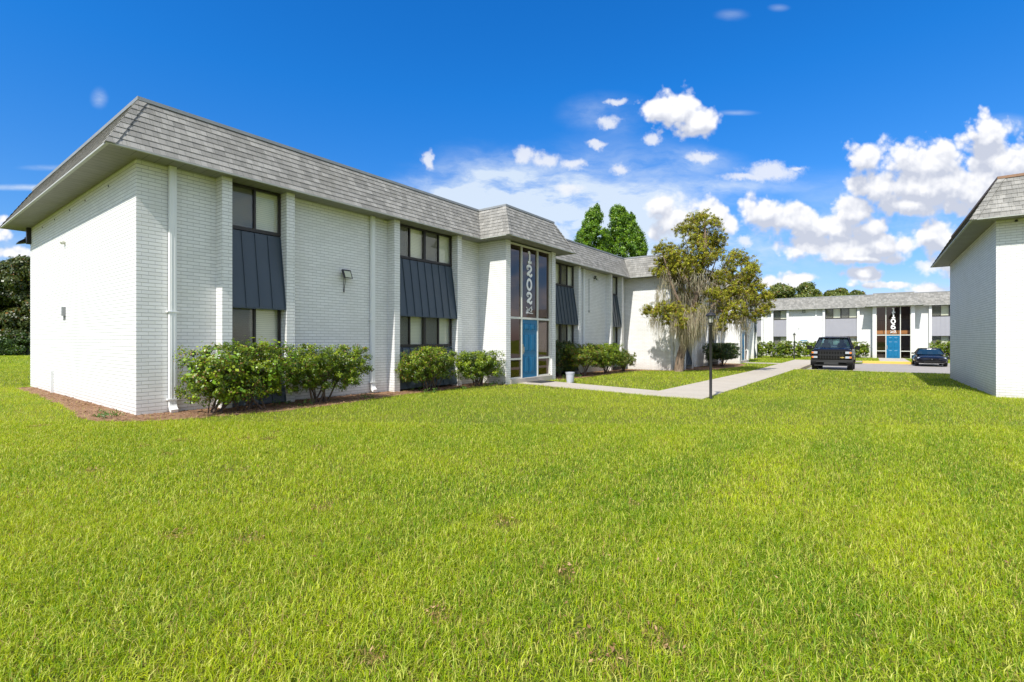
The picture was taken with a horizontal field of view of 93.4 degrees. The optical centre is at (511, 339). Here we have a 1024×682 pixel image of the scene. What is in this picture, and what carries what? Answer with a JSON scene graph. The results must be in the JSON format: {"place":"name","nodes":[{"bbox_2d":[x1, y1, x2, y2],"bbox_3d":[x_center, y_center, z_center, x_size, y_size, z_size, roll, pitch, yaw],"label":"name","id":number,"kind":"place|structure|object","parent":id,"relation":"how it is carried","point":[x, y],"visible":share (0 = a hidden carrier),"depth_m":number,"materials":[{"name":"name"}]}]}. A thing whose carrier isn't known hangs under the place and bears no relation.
{"place":"outdoors","nodes":[
{"label":"outdoors","id":0,"kind":"place"},
{"bbox_2d":[0,346,1023,681],"bbox_3d":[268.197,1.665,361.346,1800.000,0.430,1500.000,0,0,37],"label":"ground","id":1,"kind":"structure","parent":0,"point":[566,566],"depth_m":3.65,"materials":[{"name":"green plant"}]},
{"bbox_2d":[0,271,4,328],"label":"oak tree","id":2,"kind":"object","parent":1,"relation":"on","point":[0,303],"visible":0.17,"depth_m":48.48,"materials":[{"name":"green plant"}]},
{"bbox_2d":[0,260,19,352],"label":"oak tree","id":3,"kind":"object","parent":1,"relation":"on","point":[2,261],"visible":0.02,"depth_m":50.20,"materials":[{"name":"green plant"}]},
{"bbox_2d":[0,254,29,354],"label":"oak tree","id":4,"kind":"object","parent":1,"relation":"on","point":[15,276],"visible":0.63,"depth_m":47.71,"materials":[{"name":"green plant"}]},
{"bbox_2d":[0,329,29,355],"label":"undergrowth","id":5,"kind":"object","parent":1,"relation":"on","point":[9,350],"visible":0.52,"depth_m":46.73,"materials":[{"name":"green plant"}]},
{"bbox_2d":[19,363,737,421],"bbox_3d":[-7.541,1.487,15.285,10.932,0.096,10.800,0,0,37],"label":"mulch bed","id":6,"kind":"object","parent":1,"relation":"on","point":[176,415],"visible":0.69,"depth_m":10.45,"materials":[{"name":"brown wood"}]},
{"bbox_2d":[172,335,299,412],"bbox_3d":[-5.556,0.708,9.907,1.575,1.630,2.240,0,0,37],"label":"shrub","id":7,"kind":"object","parent":6,"relation":"on","point":[225,378],"visible":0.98,"depth_m":9.62,"materials":[{"name":"green plant"}]},
{"bbox_2d":[278,343,373,402],"bbox_3d":[-4.453,0.801,11.540,1.431,1.470,2.311,0,0,37],"label":"shrub","id":8,"kind":"object","parent":6,"relation":"on","point":[340,364],"visible":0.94,"depth_m":11.33,"materials":[{"name":"green plant"}]},
{"bbox_2d":[89,374,581,417],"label":"weeds","id":9,"kind":"object","parent":6,"relation":"on","point":[116,414],"visible":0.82,"depth_m":10.87,"materials":[{"name":"green plant"}]},
{"bbox_2d":[394,345,460,390],"bbox_3d":[-2.502,0.866,14.293,1.218,1.410,2.085,0,0,37],"label":"shrub","id":10,"kind":"object","parent":6,"relation":"on","point":[421,366],"visible":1,"depth_m":13.96,"materials":[{"name":"green plant"}]},
{"bbox_2d":[454,349,505,385],"bbox_3d":[-1.120,0.953,15.995,1.201,1.269,1.991,0,0,37],"label":"shrub","id":11,"kind":"object","parent":6,"relation":"on","point":[480,365],"visible":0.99,"depth_m":15.73,"materials":[{"name":"green plant"}]},
{"bbox_2d":[0,96,759,414],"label":"apartment building","id":12,"kind":"structure","parent":1,"relation":"on","point":[157,234],"depth_m":12.20,"materials":[{"name":"paint"}]},
{"bbox_2d":[232,182,280,236],"bbox_3d":[-5.897,-2.955,11.015,0.140,1.010,1.196,0,0,37],"label":"window","id":13,"kind":"structure","parent":12,"relation":"in","point":[255,210],"depth_m":11.00,"materials":[{"name":"brown metal"}]},
{"bbox_2d":[232,306,280,348],"bbox_3d":[-5.897,-0.380,11.015,0.140,1.180,1.196,0,0,37],"label":"window","id":14,"kind":"structure","parent":12,"relation":"in","point":[256,323],"depth_m":11.00,"materials":[{"name":"brown metal"}]},
{"bbox_2d":[400,224,451,266],"bbox_3d":[-2.792,-2.955,15.198,0.140,1.010,2.436,0,0,37],"label":"window","id":15,"kind":"structure","parent":12,"relation":"in","point":[416,244],"depth_m":15.22,"materials":[{"name":"brown metal"}]},
{"bbox_2d":[400,315,451,346],"bbox_3d":[-2.792,-0.380,15.198,0.140,1.180,2.436,0,0,37],"label":"window","id":16,"kind":"structure","parent":12,"relation":"in","point":[414,331],"depth_m":15.20,"materials":[{"name":"brown metal"}]},
{"bbox_2d":[522,319,536,377],"bbox_3d":[0.659,0.337,17.910,0.110,2.166,0.986,0,0,37],"label":"door","id":17,"kind":"structure","parent":12,"relation":"in","point":[529,327],"depth_m":17.91,"materials":[{"name":"blue paint"}]},
{"bbox_2d":[556,262,573,287],"bbox_3d":[2.167,-2.955,21.879,0.140,1.010,2.316,0,0,37],"label":"window","id":18,"kind":"structure","parent":12,"relation":"in","point":[564,270],"depth_m":22.20,"materials":[{"name":"brown metal"}]},
{"bbox_2d":[556,324,573,342],"bbox_3d":[2.167,-0.380,21.879,0.140,1.180,2.316,0,0,37],"label":"window","id":19,"kind":"structure","parent":12,"relation":"in","point":[564,330],"depth_m":22.20,"materials":[{"name":"brown metal"}]},
{"bbox_2d":[613,276,616,295],"bbox_3d":[5.421,-2.955,26.263,0.140,1.010,1.196,0,0,37],"label":"window","id":20,"kind":"structure","parent":12,"relation":"in","point":[613,276],"depth_m":26.69,"materials":[{"name":"brown metal"}]},
{"bbox_2d":[613,327,616,342],"bbox_3d":[5.421,-0.380,26.263,0.140,1.180,1.196,0,0,37],"label":"window","id":21,"kind":"structure","parent":12,"relation":"in","point":[613,327],"depth_m":26.69,"materials":[{"name":"brown metal"}]},
{"bbox_2d":[742,331,743,359],"bbox_3d":[17.015,0.457,35.534,0.110,2.166,0.986,0,0,37],"label":"door","id":22,"kind":"structure","parent":12,"relation":"in","point":[742,331],"depth_m":35.41,"materials":[{"name":"blue paint"}]},
{"bbox_2d":[1,378,1023,669],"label":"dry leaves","id":23,"kind":"object","parent":1,"relation":"on","point":[497,520],"visible":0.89,"depth_m":2.93,"materials":[{"name":"plant"}]},
{"bbox_2d":[573,203,613,252],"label":"maple tree","id":24,"kind":"object","parent":1,"relation":"on","point":[589,231],"visible":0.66,"depth_m":57.54,"materials":[{"name":"green plant"}]},
{"bbox_2d":[556,369,670,378],"bbox_3d":[4.787,1.604,22.892,3.000,0.089,9.530,0,0,37],"label":"mulch bed","id":25,"kind":"object","parent":1,"relation":"on","point":[603,373],"visible":0.5,"depth_m":23.09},
{"bbox_2d":[556,339,577,375],"bbox_3d":[2.056,0.794,20.957,1.141,1.685,2.717,0,0,37],"label":"shrub","id":26,"kind":"object","parent":25,"relation":"on","point":[561,367],"visible":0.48,"depth_m":20.80,"materials":[{"name":"green plant"}]},
{"bbox_2d":[561,343,606,375],"bbox_3d":[3.142,0.879,21.316,1.519,1.534,2.414,0,0,37],"label":"shrub","id":27,"kind":"object","parent":25,"relation":"on","point":[587,355],"visible":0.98,"depth_m":20.94,"materials":[{"name":"green plant"}]},
{"bbox_2d":[590,342,628,372],"bbox_3d":[4.534,0.893,23.157,1.510,1.551,2.486,0,0,37],"label":"shrub","id":28,"kind":"object","parent":25,"relation":"on","point":[612,355],"visible":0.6,"depth_m":22.82,"materials":[{"name":"green plant"}]},
{"bbox_2d":[616,350,636,370],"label":"shrub","id":29,"kind":"object","parent":25,"relation":"on","point":[630,359],"visible":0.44,"depth_m":25.02,"materials":[{"name":"green plant"}]},
{"bbox_2d":[608,203,648,257],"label":"maple tree","id":30,"kind":"object","parent":1,"relation":"on","point":[627,234],"visible":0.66,"depth_m":58.45,"materials":[{"name":"green plant"}]},
{"bbox_2d":[639,208,776,371],"bbox_3d":[10.327,-2.596,25.176,7.463,8.844,3.775,0,0,-8],"label":"oak tree","id":31,"kind":"object","parent":1,"relation":"on","point":[680,316],"visible":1,"depth_m":24.66,"materials":[{"name":"green plant"}]},
{"bbox_2d":[673,363,745,370],"bbox_3d":[12.647,1.662,29.798,2.112,0.033,11.071,0,0,37],"label":"mulch bed","id":32,"kind":"object","parent":1,"relation":"on","point":[721,367],"visible":0.48,"depth_m":30.43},
{"bbox_2d":[702,343,740,365],"bbox_3d":[13.439,0.946,30.936,1.770,1.600,3.869,0,0,37],"label":"shrub","id":33,"kind":"object","parent":32,"relation":"on","point":[722,351],"visible":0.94,"depth_m":29.98,"materials":[{"name":"green plant"}]},
{"bbox_2d":[706,309,715,398],"bbox_3d":[5.211,0.378,12.658,0.260,2.370,0.260,0,0,37],"label":"lamp post","id":34,"kind":"object","parent":1,"relation":"on","point":[710,315],"visible":0.91,"depth_m":12.63,"materials":[{"name":"black paint"}]},
{"bbox_2d":[757,341,767,356],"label":"shrub","id":35,"kind":"object","parent":1,"relation":"on","point":[761,351],"visible":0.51,"depth_m":45.57,"materials":[{"name":"green plant"}]},
{"bbox_2d":[763,341,786,357],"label":"shrub","id":36,"kind":"object","parent":1,"relation":"on","point":[773,348],"visible":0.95,"depth_m":45.21,"materials":[{"name":"green plant"}]},
{"bbox_2d":[768,282,799,298],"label":"oak tree","id":37,"kind":"object","parent":1,"relation":"on","point":[781,290],"visible":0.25,"depth_m":73.41,"materials":[{"name":"green plant"}]},
{"bbox_2d":[782,341,805,357],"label":"shrub","id":38,"kind":"object","parent":1,"relation":"on","point":[800,350],"visible":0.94,"depth_m":44.61,"materials":[{"name":"green plant"}]},
{"bbox_2d":[793,333,795,358],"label":"lamp post","id":39,"kind":"object","parent":1,"relation":"on","point":[794,334],"visible":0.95,"depth_m":42.86,"materials":[{"name":"black paint"}]},
{"bbox_2d":[796,363,811,368],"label":"kerb","id":40,"kind":"structure","parent":1,"relation":"on","point":[806,366],"depth_m":30.79,"materials":[{"name":"concrete"}]},
{"bbox_2d":[795,281,823,297],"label":"oak tree","id":41,"kind":"object","parent":1,"relation":"on","point":[806,289],"visible":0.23,"depth_m":77.64,"materials":[{"name":"green plant"}]},
{"bbox_2d":[802,341,821,355],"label":"shrub","id":42,"kind":"object","parent":1,"relation":"on","point":[807,351],"visible":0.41,"depth_m":47.54,"materials":[{"name":"green plant"}]},
{"bbox_2d":[822,287,852,295],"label":"oak tree","id":43,"kind":"object","parent":1,"relation":"on","point":[840,291],"visible":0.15,"depth_m":78.35,"materials":[{"name":"green plant"}]},
{"bbox_2d":[757,291,949,358],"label":"apartment building","id":44,"kind":"structure","parent":1,"relation":"on","point":[895,325],"depth_m":46.56,"materials":[{"name":"paint"}]},
{"bbox_2d":[774,310,785,319],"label":"window","id":45,"kind":"structure","parent":44,"relation":"in","point":[778,314],"depth_m":50.70,"materials":[{"name":"grey metal"}]},
{"bbox_2d":[774,337,785,344],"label":"window","id":46,"kind":"structure","parent":44,"relation":"in","point":[776,339],"depth_m":50.75,"materials":[{"name":"grey metal"}]},
{"bbox_2d":[825,308,856,318],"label":"window","id":47,"kind":"structure","parent":44,"relation":"in","point":[835,313],"depth_m":47.54,"materials":[{"name":"grey metal"}]},
{"bbox_2d":[825,336,856,344],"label":"window","id":48,"kind":"structure","parent":44,"relation":"in","point":[853,338],"depth_m":47.75,"materials":[{"name":"grey metal"}]},
{"bbox_2d":[886,335,899,357],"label":"door","id":49,"kind":"structure","parent":44,"relation":"in","point":[892,342],"depth_m":44.27,"materials":[{"name":"blue paint"}]},
{"bbox_2d":[932,305,949,316],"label":"window","id":50,"kind":"structure","parent":44,"relation":"in","point":[937,310],"depth_m":43.16,"materials":[{"name":"grey metal"}]},
{"bbox_2d":[932,336,949,344],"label":"window","id":51,"kind":"structure","parent":44,"relation":"in","point":[934,338],"depth_m":43.19,"materials":[{"name":"grey metal"}]},
{"bbox_2d":[846,341,869,357],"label":"shrub","id":52,"kind":"object","parent":1,"relation":"on","point":[864,349],"visible":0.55,"depth_m":45.07,"materials":[{"name":"green plant"}]},
{"bbox_2d":[851,289,865,294],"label":"oak tree","id":53,"kind":"object","parent":1,"relation":"on","point":[856,292],"visible":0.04,"depth_m":79.14,"materials":[{"name":"green plant"}]},
{"bbox_2d":[807,363,949,373],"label":"parking lot","id":54,"kind":"structure","parent":1,"relation":"on","point":[928,368],"depth_m":31.26,"materials":[{"name":"grey asphalt"}]},
{"bbox_2d":[807,337,859,370],"bbox_3d":[19.784,0.816,29.641,2.640,2.053,5.915,0,0,37],"label":"pickup truck","id":55,"kind":"object","parent":54,"relation":"on","point":[841,353],"visible":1,"depth_m":27.62,"materials":[{"name":"black paint"}]},
{"bbox_2d":[911,348,948,366],"bbox_3d":[30.227,1.207,34.988,2.040,1.273,4.420,0,0,37],"label":"coupe","id":56,"kind":"object","parent":54,"relation":"on","point":[929,355],"visible":1,"depth_m":33.93,"materials":[{"name":"blue paint"}]},
{"bbox_2d":[863,361,911,363],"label":"kerb","id":57,"kind":"structure","parent":1,"relation":"on","point":[887,362],"depth_m":37.45,"materials":[{"name":"yellow paint"}]},
{"bbox_2d":[929,340,949,358],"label":"shrub","id":58,"kind":"object","parent":1,"relation":"on","point":[943,348],"visible":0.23,"depth_m":41.73,"materials":[{"name":"green plant"}]},
{"bbox_2d":[931,173,1023,397],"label":"apartment building","id":59,"kind":"structure","parent":1,"relation":"on","point":[981,254],"depth_m":13.75,"materials":[{"name":"paint"}]},
{"bbox_2d":[0,0,1023,294],"label":"sky","id":60,"kind":"structure","parent":0,"point":[834,143],"materials":[{"name":"blue"}]},
{"bbox_2d":[530,380,553,382],"bbox_3d":[1.060,1.525,17.645,0.630,0.014,0.900,0,0,37],"label":"door mat","id":61,"kind":"object","parent":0,"point":[541,381],"depth_m":17.63,"materials":[{"name":"grey"}]},
{"bbox_2d":[518,381,656,393],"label":"path","id":62,"kind":"structure","parent":0,"point":[594,387],"depth_m":15.53,"materials":[{"name":"concrete"}]},
{"bbox_2d":[565,372,574,382],"bbox_3d":[2.105,1.352,17.467,0.338,0.375,0.333,0,0,37],"label":"bucket","id":63,"kind":"object","parent":62,"relation":"on","point":[569,377],"visible":1,"depth_m":17.34,"materials":[{"name":"grey plastic"}]},
{"bbox_2d":[641,360,810,399],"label":"path","id":64,"kind":"structure","parent":0,"point":[698,390],"depth_m":17.80,"materials":[{"name":"concrete"}]},
{"bbox_2d":[746,362,779,363],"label":"path","id":65,"kind":"structure","parent":0,"point":[762,363],"depth_m":34.12,"materials":[{"name":"concrete"}]},
{"bbox_2d":[879,358,909,361],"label":"path","id":66,"kind":"structure","parent":0,"point":[894,359],"depth_m":41.05,"materials":[{"name":"concrete"}]}
]}

